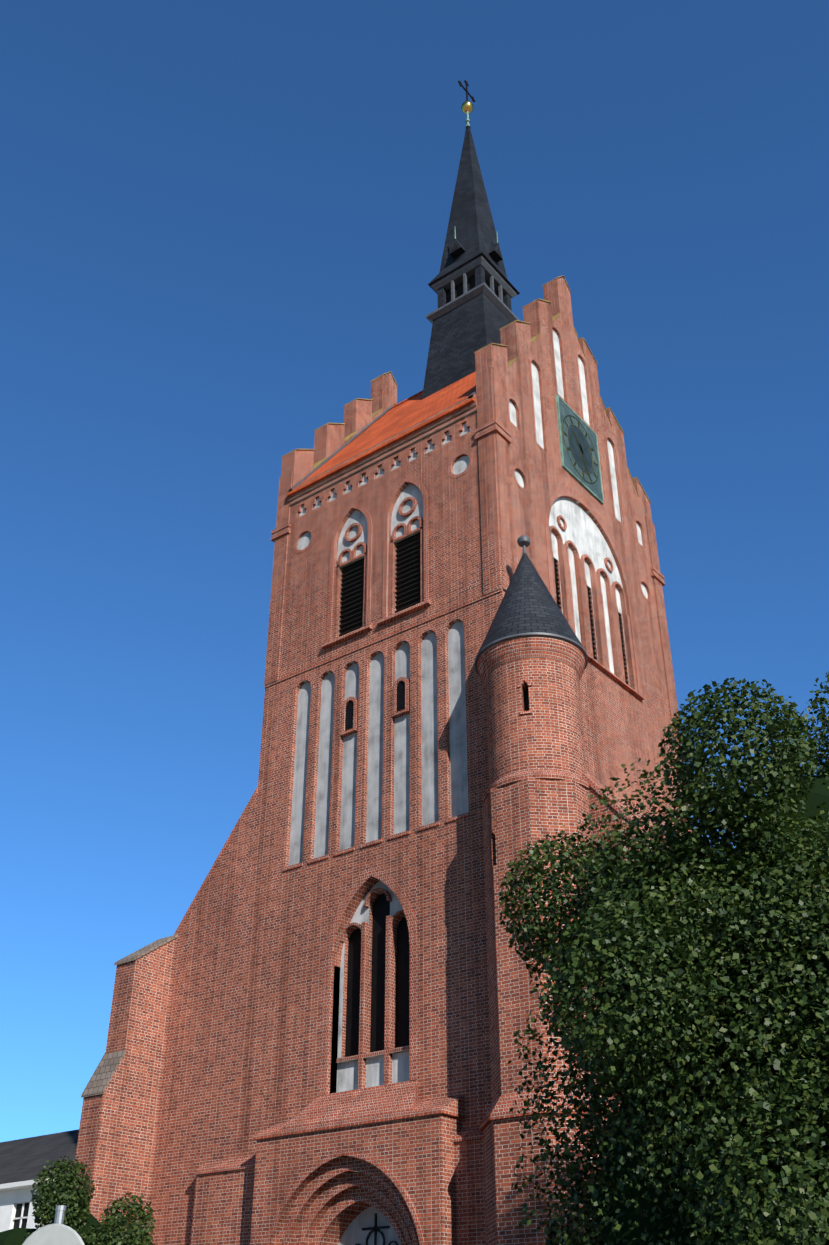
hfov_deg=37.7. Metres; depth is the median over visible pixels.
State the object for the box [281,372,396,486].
gable
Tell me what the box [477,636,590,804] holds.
turret bands
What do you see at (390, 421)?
tower roof
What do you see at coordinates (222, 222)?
sky
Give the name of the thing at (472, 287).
ridge spire
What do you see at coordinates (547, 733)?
round turret shaft
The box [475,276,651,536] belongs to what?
gable
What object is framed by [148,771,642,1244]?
nave west wall
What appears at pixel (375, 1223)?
portal trims
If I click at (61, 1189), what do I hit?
bushes
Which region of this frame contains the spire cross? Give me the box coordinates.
[458,80,474,101]
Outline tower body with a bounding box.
[230,400,691,1244]
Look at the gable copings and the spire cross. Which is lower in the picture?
the gable copings
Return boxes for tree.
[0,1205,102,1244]
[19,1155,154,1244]
[497,671,828,1244]
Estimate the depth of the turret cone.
31.26 m
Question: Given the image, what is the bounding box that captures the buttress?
[71,934,177,1235]
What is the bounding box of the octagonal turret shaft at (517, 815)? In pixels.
[483,777,606,1104]
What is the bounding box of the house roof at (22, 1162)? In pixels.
[0,1129,78,1191]
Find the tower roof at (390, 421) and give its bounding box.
[287,371,475,496]
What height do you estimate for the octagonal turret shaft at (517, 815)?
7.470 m
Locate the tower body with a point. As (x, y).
(326, 788)
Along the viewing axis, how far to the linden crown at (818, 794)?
13.45 m
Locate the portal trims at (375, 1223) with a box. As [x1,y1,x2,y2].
[266,1150,424,1244]
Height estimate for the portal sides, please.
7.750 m
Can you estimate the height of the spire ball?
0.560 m
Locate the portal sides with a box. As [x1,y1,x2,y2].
[190,1095,485,1244]
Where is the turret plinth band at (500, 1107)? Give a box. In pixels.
[479,1089,619,1131]
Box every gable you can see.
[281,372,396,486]
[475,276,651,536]
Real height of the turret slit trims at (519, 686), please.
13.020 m
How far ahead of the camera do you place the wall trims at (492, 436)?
36.41 m
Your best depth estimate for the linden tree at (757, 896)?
13.45 m
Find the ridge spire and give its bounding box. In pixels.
[422,110,519,398]
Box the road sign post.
[22,1205,84,1244]
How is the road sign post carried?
on the ground surface
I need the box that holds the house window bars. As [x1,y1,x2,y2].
[13,1203,27,1227]
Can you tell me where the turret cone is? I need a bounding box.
[474,535,587,674]
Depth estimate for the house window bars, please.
49.73 m
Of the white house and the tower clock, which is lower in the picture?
the white house
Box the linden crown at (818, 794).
[589,775,828,1244]
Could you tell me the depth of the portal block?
27.69 m
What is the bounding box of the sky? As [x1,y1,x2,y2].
[0,0,828,1141]
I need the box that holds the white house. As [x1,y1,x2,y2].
[0,1187,40,1231]
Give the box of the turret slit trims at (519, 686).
[490,676,548,1223]
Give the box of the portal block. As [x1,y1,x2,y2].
[250,1114,462,1244]
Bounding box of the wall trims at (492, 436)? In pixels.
[264,324,678,1130]
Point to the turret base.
(505, 1200)
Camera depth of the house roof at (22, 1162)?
55.19 m
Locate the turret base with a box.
[483,1113,607,1244]
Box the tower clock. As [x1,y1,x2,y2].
[556,394,603,504]
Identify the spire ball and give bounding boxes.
[461,101,472,113]
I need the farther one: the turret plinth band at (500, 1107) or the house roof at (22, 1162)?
the house roof at (22, 1162)
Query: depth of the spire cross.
55.97 m
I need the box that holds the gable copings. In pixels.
[282,275,650,502]
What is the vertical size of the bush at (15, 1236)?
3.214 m
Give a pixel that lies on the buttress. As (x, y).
(115, 1149)
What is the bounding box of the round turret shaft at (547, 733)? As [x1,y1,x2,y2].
[485,657,586,785]
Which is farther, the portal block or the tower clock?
the tower clock

